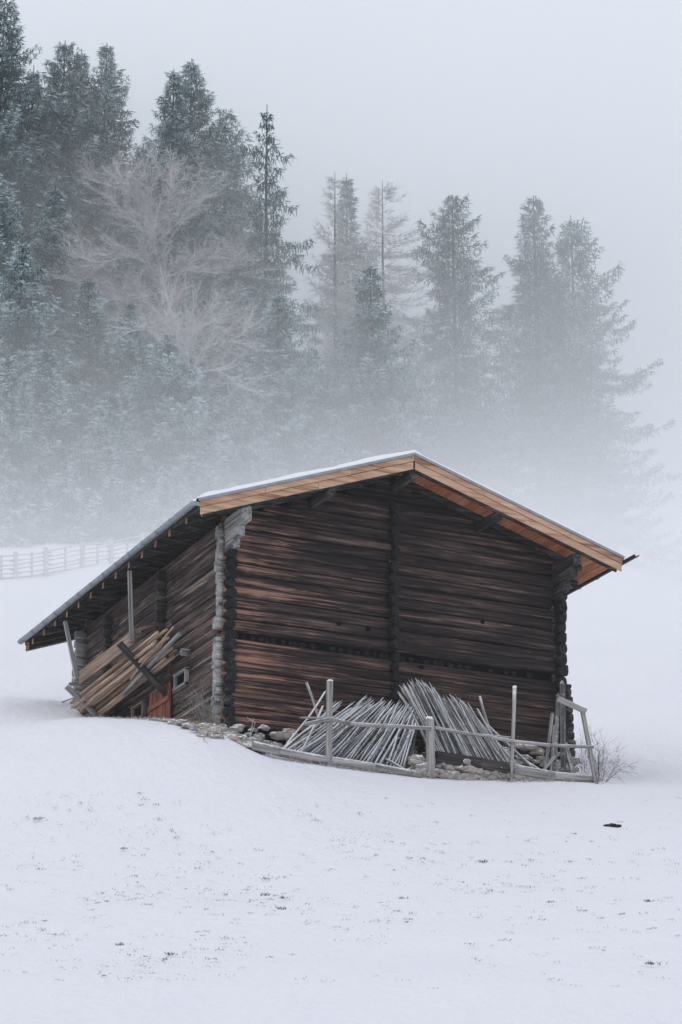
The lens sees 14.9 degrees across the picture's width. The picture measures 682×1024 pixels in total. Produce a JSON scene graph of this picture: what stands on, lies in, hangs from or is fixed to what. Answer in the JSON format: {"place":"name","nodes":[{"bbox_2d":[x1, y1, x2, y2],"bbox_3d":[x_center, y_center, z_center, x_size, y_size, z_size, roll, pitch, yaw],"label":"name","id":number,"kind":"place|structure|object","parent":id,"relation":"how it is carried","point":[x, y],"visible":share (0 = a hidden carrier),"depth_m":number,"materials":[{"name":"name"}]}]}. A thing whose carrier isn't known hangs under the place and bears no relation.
{"place":"outdoors","nodes":[
{"label":"outdoors","id":0,"kind":"place"},
{"bbox_2d":[0,536,681,1023],"bbox_3d":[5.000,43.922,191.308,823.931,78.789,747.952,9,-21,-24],"label":"snow ground","id":1,"kind":"structure","parent":0,"point":[58,758],"depth_m":47.20,"materials":[{"name":"snow"}]},
{"bbox_2d":[0,474,40,540],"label":"spruce tree","id":2,"kind":"object","parent":1,"relation":"on","point":[3,483],"visible":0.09,"depth_m":110.61,"materials":[{"name":"grey plant"}]},
{"bbox_2d":[0,482,66,546],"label":"spruce tree","id":3,"kind":"object","parent":1,"relation":"on","point":[22,527],"visible":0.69,"depth_m":107.58,"materials":[{"name":"grey plant"}]},
{"bbox_2d":[3,464,73,540],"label":"spruce tree","id":4,"kind":"object","parent":1,"relation":"on","point":[38,476],"visible":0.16,"depth_m":111.29,"materials":[{"name":"grey plant"}]},
{"bbox_2d":[0,174,78,427],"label":"spruce tree","id":5,"kind":"object","parent":1,"relation":"on","point":[8,245],"visible":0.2,"depth_m":128.27,"materials":[{"name":"green plant"}]},
{"bbox_2d":[0,355,80,511],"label":"spruce tree","id":6,"kind":"object","parent":1,"relation":"on","point":[8,418],"visible":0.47,"depth_m":116.57,"materials":[{"name":"grey plant"}]},
{"bbox_2d":[0,242,102,481],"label":"spruce tree","id":7,"kind":"object","parent":1,"relation":"on","point":[30,344],"visible":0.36,"depth_m":122.94,"materials":[{"name":"green plant"}]},
{"bbox_2d":[8,348,99,491],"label":"spruce tree","id":8,"kind":"object","parent":1,"relation":"on","point":[54,414],"visible":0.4,"depth_m":118.58,"materials":[{"name":"grey plant"}]},
{"bbox_2d":[0,67,107,379],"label":"spruce tree","id":9,"kind":"object","parent":1,"relation":"on","point":[41,175],"visible":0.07,"depth_m":138.69,"materials":[{"name":"green plant"}]},
{"bbox_2d":[0,0,117,383],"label":"spruce tree","id":10,"kind":"object","parent":1,"relation":"on","point":[10,117],"visible":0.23,"depth_m":137.91,"materials":[{"name":"green plant"}]},
{"bbox_2d":[2,185,119,439],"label":"spruce tree","id":11,"kind":"object","parent":1,"relation":"on","point":[53,199],"visible":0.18,"depth_m":130.86,"materials":[{"name":"green plant"}]},
{"bbox_2d":[14,477,122,544],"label":"spruce tree","id":12,"kind":"object","parent":1,"relation":"on","point":[66,517],"visible":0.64,"depth_m":108.22,"materials":[{"name":"plant"}]},
{"bbox_2d":[4,40,133,377],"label":"spruce tree","id":13,"kind":"object","parent":1,"relation":"on","point":[57,99],"visible":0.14,"depth_m":139.71,"materials":[{"name":"green plant"}]},
{"bbox_2d":[0,532,149,579],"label":"pasture fence","id":14,"kind":"object","parent":1,"relation":"on","point":[46,555],"visible":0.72,"depth_m":97.01,"materials":[{"name":"wood"}]},
{"bbox_2d":[25,278,150,465],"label":"spruce tree","id":15,"kind":"object","parent":1,"relation":"on","point":[91,338],"visible":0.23,"depth_m":125.29,"materials":[{"name":"green plant"}]},
{"bbox_2d":[50,49,139,338],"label":"spruce tree","id":16,"kind":"object","parent":1,"relation":"on","point":[86,65],"visible":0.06,"depth_m":140.76,"materials":[{"name":"green plant"}]},
{"bbox_2d":[48,459,141,539],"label":"spruce tree","id":17,"kind":"object","parent":1,"relation":"on","point":[79,480],"visible":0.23,"depth_m":112.27,"materials":[{"name":"grey plant"}]},
{"bbox_2d":[46,391,154,521],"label":"spruce tree","id":18,"kind":"object","parent":1,"relation":"on","point":[111,446],"visible":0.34,"depth_m":116.61,"materials":[{"name":"grey plant"}]},
{"bbox_2d":[37,43,180,370],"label":"spruce tree","id":19,"kind":"object","parent":1,"relation":"on","point":[106,103],"visible":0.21,"depth_m":140.46,"materials":[{"name":"green plant"}]},
{"bbox_2d":[59,474,170,542],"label":"spruce tree","id":20,"kind":"object","parent":1,"relation":"on","point":[128,512],"visible":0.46,"depth_m":109.45,"materials":[{"name":"grey plant"}]},
{"bbox_2d":[86,647,172,715],"bbox_3d":[-4.919,3.964,60.401,0.101,0.328,5.353,9,-21,-24],"label":"stacked pole","id":21,"kind":"object","parent":1,"relation":"on","point":[110,697],"visible":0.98,"depth_m":60.86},
{"bbox_2d":[92,657,166,716],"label":"stacked pole","id":22,"kind":"object","parent":1,"relation":"on","point":[121,694],"visible":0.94,"depth_m":60.90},
{"bbox_2d":[48,302,216,486],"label":"spruce tree","id":23,"kind":"object","parent":1,"relation":"on","point":[130,345],"visible":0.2,"depth_m":123.67,"materials":[{"name":"green plant"}]},
{"bbox_2d":[99,655,174,715],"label":"stacked pole","id":24,"kind":"object","parent":1,"relation":"on","point":[155,671],"visible":0.9,"depth_m":60.05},
{"bbox_2d":[112,143,166,329],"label":"spruce tree","id":25,"kind":"object","parent":1,"relation":"on","point":[143,148],"visible":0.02,"depth_m":143.92,"materials":[{"name":"green plant"}]},
{"bbox_2d":[106,453,179,530],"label":"spruce tree","id":26,"kind":"object","parent":1,"relation":"on","point":[139,460],"visible":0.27,"depth_m":113.21,"materials":[{"name":"grey plant"}]},
{"bbox_2d":[135,464,197,533],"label":"spruce tree","id":27,"kind":"object","parent":1,"relation":"on","point":[166,484],"visible":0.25,"depth_m":113.01,"materials":[{"name":"grey plant"}]},
{"bbox_2d":[46,132,292,350],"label":"bare tree","id":28,"kind":"object","parent":1,"relation":"on","point":[144,207],"visible":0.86,"depth_m":131.34,"materials":[{"name":"grey plant"}]},
{"bbox_2d":[95,71,244,407],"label":"spruce tree","id":29,"kind":"object","parent":1,"relation":"on","point":[164,135],"visible":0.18,"depth_m":136.26,"materials":[{"name":"green plant"}]},
{"bbox_2d":[98,333,258,494],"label":"spruce tree","id":30,"kind":"object","parent":1,"relation":"on","point":[169,435],"visible":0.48,"depth_m":119.71,"materials":[{"name":"grey plant"}]},
{"bbox_2d":[141,451,237,509],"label":"spruce tree","id":31,"kind":"object","parent":1,"relation":"on","point":[201,478],"visible":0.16,"depth_m":115.48,"materials":[{"name":"grey plant"}]},
{"bbox_2d":[102,260,288,477],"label":"bare tree","id":32,"kind":"object","parent":1,"relation":"on","point":[179,334],"visible":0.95,"depth_m":121.55,"materials":[{"name":"grey plant"}]},
{"bbox_2d":[139,718,264,753],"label":"rubble wall","id":33,"kind":"structure","parent":1,"relation":"on","point":[220,732],"depth_m":54.55,"materials":[{"name":"stone"}]},
{"bbox_2d":[175,684,230,722],"bbox_3d":[-2.916,4.095,55.498,1.297,1.256,1.361,9,-21,-24],"label":"frosted bush","id":34,"kind":"object","parent":1,"relation":"on","point":[203,708],"visible":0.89,"depth_m":55.38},
{"bbox_2d":[80,58,336,421],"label":"spruce tree","id":35,"kind":"object","parent":1,"relation":"on","point":[197,95],"visible":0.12,"depth_m":139.75,"materials":[{"name":"green plant"}]},
{"bbox_2d":[195,706,235,730],"bbox_3d":[-2.699,4.375,55.095,0.900,0.684,0.861,-3,-20,10],"label":"dry bush","id":36,"kind":"object","parent":1,"relation":"on","point":[209,716],"visible":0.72,"depth_m":54.95,"materials":[{"name":"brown plant"}]},
{"bbox_2d":[167,270,274,464],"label":"spruce tree","id":37,"kind":"object","parent":1,"relation":"on","point":[209,281],"visible":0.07,"depth_m":130.06,"materials":[{"name":"green plant"}]},
{"bbox_2d":[180,368,289,487],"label":"spruce tree","id":38,"kind":"object","parent":1,"relation":"on","point":[234,420],"visible":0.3,"depth_m":121.72,"materials":[{"name":"grey plant"}]},
{"bbox_2d":[140,107,339,434],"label":"spruce tree","id":39,"kind":"object","parent":1,"relation":"on","point":[235,194],"visible":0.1,"depth_m":141.34,"materials":[{"name":"green plant"}]},
{"bbox_2d":[196,245,333,467],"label":"spruce tree","id":40,"kind":"object","parent":1,"relation":"on","point":[238,293],"visible":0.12,"depth_m":131.85,"materials":[{"name":"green plant"}]},
{"bbox_2d":[215,112,335,454],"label":"spruce tree","id":41,"kind":"object","parent":1,"relation":"on","point":[277,197],"visible":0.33,"depth_m":136.38,"materials":[{"name":"grey plant"}]},
{"bbox_2d":[219,292,351,485],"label":"spruce tree","id":42,"kind":"object","parent":1,"relation":"on","point":[294,429],"visible":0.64,"depth_m":125.44,"materials":[{"name":"grey plant"}]},
{"bbox_2d":[285,691,325,744],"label":"loose pole","id":43,"kind":"object","parent":1,"relation":"on","point":[301,726],"visible":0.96,"depth_m":55.78,"materials":[{"name":"grey wood"}]},
{"bbox_2d":[301,706,322,751],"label":"loose pole","id":44,"kind":"object","parent":1,"relation":"on","point":[309,735],"visible":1,"depth_m":55.60,"materials":[{"name":"grey wood"}]},
{"bbox_2d":[305,682,324,733],"bbox_3d":[-0.461,4.562,56.785,0.707,1.852,0.080,-7,-21,20],"label":"stake","id":45,"kind":"object","parent":1,"relation":"on","point":[311,696],"visible":0.44,"depth_m":57.01,"materials":[{"name":"wood"}]},
{"bbox_2d":[270,348,369,473],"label":"spruce tree","id":46,"kind":"object","parent":1,"relation":"on","point":[326,448],"visible":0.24,"depth_m":128.22,"materials":[{"name":"grey plant"}]},
{"bbox_2d":[289,705,350,748],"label":"drying pole","id":47,"kind":"object","parent":1,"relation":"on","point":[316,730],"visible":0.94,"depth_m":55.75,"materials":[{"name":"grey wood"}]},
{"bbox_2d":[17,450,638,772],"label":"log barn","id":48,"kind":"structure","parent":1,"relation":"on","point":[376,579],"depth_m":59.10,"materials":[{"name":"brown wood"}]},
{"bbox_2d":[73,642,154,707],"bbox_3d":[-5.278,3.792,60.262,0.086,0.232,5.189,9,-21,-24],"label":"stacked pole","id":49,"kind":"object","parent":48,"relation":"on","point":[110,677],"visible":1,"depth_m":60.33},
{"bbox_2d":[79,652,155,713],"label":"stacked pole","id":50,"kind":"object","parent":48,"relation":"on","point":[110,689],"visible":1,"depth_m":61.12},
{"bbox_2d":[86,636,169,700],"bbox_3d":[-5.030,3.730,60.391,0.074,0.275,5.552,9,-21,-24],"label":"stacked pole","id":51,"kind":"object","parent":50,"relation":"on","point":[165,639],"visible":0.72,"depth_m":59.93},
{"bbox_2d":[77,643,156,710],"bbox_3d":[-5.254,3.881,60.969,0.111,0.334,5.128,9,-21,-24],"label":"stacked pole","id":52,"kind":"object","parent":51,"relation":"on","point":[78,708],"visible":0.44,"depth_m":60.53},
{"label":"stacked pole","id":53,"kind":"object","parent":52,"relation":"on","visible":0},
{"bbox_2d":[77,628,167,701],"bbox_3d":[-5.121,3.592,60.620,0.107,0.299,5.738,9,-21,-24],"label":"stacked pole","id":54,"kind":"object","parent":53,"relation":"on","point":[161,633],"visible":0.68,"depth_m":60.12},
{"bbox_2d":[80,649,157,708],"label":"stacked pole","id":55,"kind":"object","parent":48,"relation":"on","point":[116,678],"visible":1,"depth_m":60.35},
{"bbox_2d":[70,631,158,703],"bbox_3d":[-5.311,3.651,60.702,0.087,0.314,5.634,9,-21,-24],"label":"stacked pole","id":56,"kind":"object","parent":55,"relation":"on","point":[108,672],"visible":0.91,"depth_m":60.63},
{"bbox_2d":[80,643,161,710],"bbox_3d":[-5.095,3.826,60.091,0.083,0.294,5.180,9,-21,-24],"label":"stacked pole","id":57,"kind":"object","parent":48,"relation":"on","point":[117,679],"visible":1,"depth_m":60.13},
{"bbox_2d":[73,645,153,707],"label":"stacked pole","id":58,"kind":"object","parent":57,"relation":"on","point":[95,691],"visible":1,"depth_m":60.67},
{"bbox_2d":[82,648,161,713],"bbox_3d":[-5.117,3.960,60.605,0.104,0.266,5.213,9,-21,-24],"label":"stacked pole","id":59,"kind":"object","parent":48,"relation":"on","point":[131,674],"visible":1,"depth_m":60.26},
{"bbox_2d":[122,632,181,694],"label":"stacked pole","id":60,"kind":"object","parent":48,"relation":"on","point":[165,648],"visible":1,"depth_m":58.84,"materials":[{"name":"wood"}]},
{"bbox_2d":[147,682,170,718],"bbox_3d":[-4.148,4.881,59.383,0.090,1.783,1.261,9,-21,-24],"label":"door","id":61,"kind":"structure","parent":48,"relation":"in","point":[159,706],"depth_m":59.41,"materials":[{"name":"wood"}]},
{"bbox_2d":[173,667,188,691],"bbox_3d":[-3.584,3.762,58.586,0.135,0.400,0.698,9,-21,-24],"label":"window","id":62,"kind":"structure","parent":48,"relation":"in","point":[181,678],"depth_m":58.54,"materials":[{"name":"black"}]},
{"bbox_2d":[297,704,360,750],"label":"drying pole","id":63,"kind":"object","parent":1,"relation":"on","point":[317,736],"visible":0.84,"depth_m":55.81,"materials":[{"name":"grey wood"}]},
{"bbox_2d":[300,705,362,750],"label":"drying pole","id":64,"kind":"object","parent":1,"relation":"on","point":[333,728],"visible":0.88,"depth_m":55.95,"materials":[{"name":"grey wood"}]},
{"bbox_2d":[299,175,365,453],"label":"larch tree","id":65,"kind":"object","parent":1,"relation":"on","point":[335,286],"visible":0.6,"depth_m":139.99,"materials":[{"name":"grey plant"}]},
{"bbox_2d":[305,706,368,751],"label":"drying pole","id":66,"kind":"object","parent":1,"relation":"on","point":[335,731],"visible":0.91,"depth_m":55.97,"materials":[{"name":"grey wood"}]},
{"bbox_2d":[299,173,408,452],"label":"spruce tree","id":67,"kind":"object","parent":1,"relation":"on","point":[352,211],"visible":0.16,"depth_m":146.69,"materials":[{"name":"grey plant"}]},
{"bbox_2d":[332,701,383,755],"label":"drying pole","id":68,"kind":"object","parent":1,"relation":"on","point":[344,743],"visible":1,"depth_m":56.15,"materials":[{"name":"grey wood"}]},
{"bbox_2d":[346,706,392,758],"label":"drying pole","id":69,"kind":"object","parent":1,"relation":"on","point":[357,746],"visible":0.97,"depth_m":56.20,"materials":[{"name":"grey wood"}]},
{"bbox_2d":[352,711,387,759],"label":"drying pole","id":70,"kind":"object","parent":1,"relation":"on","point":[363,744],"visible":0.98,"depth_m":56.18,"materials":[{"name":"grey wood"}]},
{"bbox_2d":[297,265,484,479],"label":"spruce tree","id":71,"kind":"object","parent":1,"relation":"on","point":[372,430],"visible":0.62,"depth_m":130.54,"materials":[{"name":"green plant"}]},
{"bbox_2d":[374,704,408,762],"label":"drying pole","id":72,"kind":"object","parent":1,"relation":"on","point":[384,746],"visible":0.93,"depth_m":56.46,"materials":[{"name":"grey wood"}]},
{"bbox_2d":[386,710,408,764],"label":"drying pole","id":73,"kind":"object","parent":1,"relation":"on","point":[393,748],"visible":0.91,"depth_m":56.48,"materials":[{"name":"grey wood"}]},
{"bbox_2d":[389,708,413,765],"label":"drying pole","id":74,"kind":"object","parent":1,"relation":"on","point":[403,734],"visible":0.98,"depth_m":56.59,"materials":[{"name":"grey wood"}]},
{"bbox_2d":[344,180,459,420],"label":"larch tree","id":75,"kind":"object","parent":1,"relation":"on","point":[399,317],"visible":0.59,"depth_m":143.43,"materials":[{"name":"grey plant"}]},
{"bbox_2d":[397,692,441,768],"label":"drying pole","id":76,"kind":"object","parent":1,"relation":"on","point":[421,732],"visible":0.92,"depth_m":56.98,"materials":[{"name":"grey wood"}]},
{"bbox_2d":[379,357,465,468],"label":"spruce tree","id":77,"kind":"object","parent":1,"relation":"on","point":[412,384],"visible":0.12,"depth_m":136.83,"materials":[{"name":"grey plant"}]},
{"bbox_2d":[251,679,597,782],"bbox_3d":[1.873,4.713,56.615,8.348,2.410,0.590,9,-21,-24],"label":"yard fence","id":78,"kind":"object","parent":1,"relation":"on","point":[432,754],"visible":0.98,"depth_m":56.41,"materials":[{"name":"grey wood"}]},
{"bbox_2d":[415,678,449,752],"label":"drying pole","id":79,"kind":"object","parent":1,"relation":"on","point":[441,735],"visible":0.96,"depth_m":57.17,"materials":[{"name":"grey wood"}]},
{"bbox_2d":[413,682,455,769],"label":"drying pole","id":80,"kind":"object","parent":1,"relation":"on","point":[439,737],"visible":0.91,"depth_m":57.17,"materials":[{"name":"grey wood"}]},
{"bbox_2d":[425,686,458,753],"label":"drying pole","id":81,"kind":"object","parent":1,"relation":"on","point":[437,710],"visible":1,"depth_m":57.29,"materials":[{"name":"grey wood"}]},
{"bbox_2d":[427,686,462,754],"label":"drying pole","id":82,"kind":"object","parent":1,"relation":"on","point":[454,742],"visible":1,"depth_m":57.28,"materials":[{"name":"grey wood"}]},
{"bbox_2d":[431,688,465,754],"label":"drying pole","id":83,"kind":"object","parent":1,"relation":"on","point":[448,722],"visible":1,"depth_m":57.32,"materials":[{"name":"grey wood"}]},
{"bbox_2d":[433,687,467,755],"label":"drying pole","id":84,"kind":"object","parent":1,"relation":"on","point":[451,722],"visible":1,"depth_m":57.34,"materials":[{"name":"grey wood"}]},
{"bbox_2d":[443,696,476,756],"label":"drying pole","id":85,"kind":"object","parent":1,"relation":"on","point":[460,727],"visible":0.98,"depth_m":57.42,"materials":[{"name":"grey wood"}]},
{"bbox_2d":[447,697,479,756],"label":"drying pole","id":86,"kind":"object","parent":1,"relation":"on","point":[470,738],"visible":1,"depth_m":57.44,"materials":[{"name":"grey wood"}]},
{"bbox_2d":[451,696,485,758],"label":"drying pole","id":87,"kind":"object","parent":1,"relation":"on","point":[468,728],"visible":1,"depth_m":57.51,"materials":[{"name":"grey wood"}]},
{"bbox_2d":[453,696,488,758],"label":"drying pole","id":88,"kind":"object","parent":1,"relation":"on","point":[476,738],"visible":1,"depth_m":57.52,"materials":[{"name":"grey wood"}]},
{"bbox_2d":[389,193,555,496],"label":"spruce tree","id":89,"kind":"object","parent":1,"relation":"on","point":[457,422],"visible":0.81,"depth_m":142.42,"materials":[{"name":"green plant"}]},
{"bbox_2d":[458,701,492,759],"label":"drying pole","id":90,"kind":"object","parent":1,"relation":"on","point":[485,748],"visible":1,"depth_m":57.52,"materials":[{"name":"grey wood"}]},
{"bbox_2d":[408,754,555,780],"bbox_3d":[3.364,5.739,56.969,4.307,0.562,0.342,9,-21,-24],"label":"stone footing","id":91,"kind":"object","parent":1,"relation":"on","point":[417,760],"visible":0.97,"depth_m":56.57,"materials":[{"name":"stone"}]},
{"bbox_2d":[468,704,500,760],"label":"drying pole","id":92,"kind":"object","parent":1,"relation":"on","point":[481,727],"visible":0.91,"depth_m":57.68,"materials":[{"name":"grey wood"}]},
{"bbox_2d":[477,708,507,761],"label":"loose pole","id":93,"kind":"object","parent":1,"relation":"on","point":[495,741],"visible":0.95,"depth_m":57.58,"materials":[{"name":"grey wood"}]},
{"bbox_2d":[465,384,547,512],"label":"spruce tree","id":94,"kind":"object","parent":1,"relation":"on","point":[502,487],"visible":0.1,"depth_m":152.30,"materials":[{"name":"grey plant"}]},
{"bbox_2d":[487,724,533,767],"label":"loose pole","id":95,"kind":"object","parent":1,"relation":"on","point":[509,746],"visible":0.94,"depth_m":57.72,"materials":[{"name":"grey wood"}]},
{"bbox_2d":[466,195,620,513],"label":"spruce tree","id":96,"kind":"object","parent":1,"relation":"on","point":[535,376],"visible":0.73,"depth_m":145.72,"materials":[{"name":"grey plant"}]},
{"bbox_2d":[544,713,553,769],"bbox_3d":[4.659,5.261,58.647,0.074,1.744,0.815,-8,-21,21],"label":"leaning plank","id":97,"kind":"object","parent":1,"relation":"on","point":[549,738],"visible":0.8,"depth_m":58.78,"materials":[{"name":"wood"}]},
{"bbox_2d":[549,725,554,770],"bbox_3d":[4.736,5.395,58.552,0.065,1.438,0.659,-6,-20,16],"label":"leaning plank","id":98,"kind":"object","parent":1,"relation":"on","point":[552,748],"visible":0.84,"depth_m":58.64,"materials":[{"name":"wood"}]},
{"bbox_2d":[552,693,559,770],"bbox_3d":[4.850,5.053,58.893,0.099,2.228,0.817,-6,-20,16],"label":"leaning plank","id":99,"kind":"object","parent":1,"relation":"on","point":[556,722],"visible":0.79,"depth_m":59.00,"materials":[{"name":"grey wood"}]},
{"bbox_2d":[559,680,566,772],"bbox_3d":[5.018,4.928,59.008,0.131,2.509,0.697,-3,-20,8],"label":"leaning plank","id":100,"kind":"object","parent":1,"relation":"on","point":[562,726],"visible":0.84,"depth_m":59.02,"materials":[{"name":"grey wood"}]},
{"bbox_2d":[566,742,575,772],"bbox_3d":[5.152,5.606,58.730,0.145,1.055,0.464,9,-21,-24],"label":"leaning plank","id":101,"kind":"object","parent":1,"relation":"on","point":[570,763],"visible":0.68,"depth_m":58.70,"materials":[{"name":"grey wood"}]},
{"bbox_2d":[499,279,659,535],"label":"spruce tree","id":102,"kind":"object","parent":1,"relation":"on","point":[525,501],"visible":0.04,"depth_m":150.14,"materials":[{"name":"grey plant"}]},
{"bbox_2d":[496,215,681,567],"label":"spruce tree","id":103,"kind":"object","parent":1,"relation":"on","point":[572,510],"visible":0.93,"depth_m":142.81,"materials":[{"name":"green plant"}]},
{"bbox_2d":[548,727,634,783],"bbox_3d":[5.884,5.426,58.757,1.387,1.486,2.217,-18,-27,42],"label":"leafless bush","id":104,"kind":"object","parent":1,"relation":"on","point":[597,767],"visible":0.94,"depth_m":58.63,"materials":[{"name":"plant"}]},
{"bbox_2d":[0,792,681,988],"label":"meadow grass","id":105,"kind":"structure","parent":0,"point":[283,897],"depth_m":43.47,"materials":[{"name":"plant"}]},
{"bbox_2d":[0,0,681,572],"label":"sky","id":106,"kind":"structure","parent":0,"point":[573,105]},
{"bbox_2d":[84,714,604,783],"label":"dead grass","id":107,"kind":"structure","parent":0,"point":[370,770],"depth_m":56.10,"materials":[{"name":"plant"}]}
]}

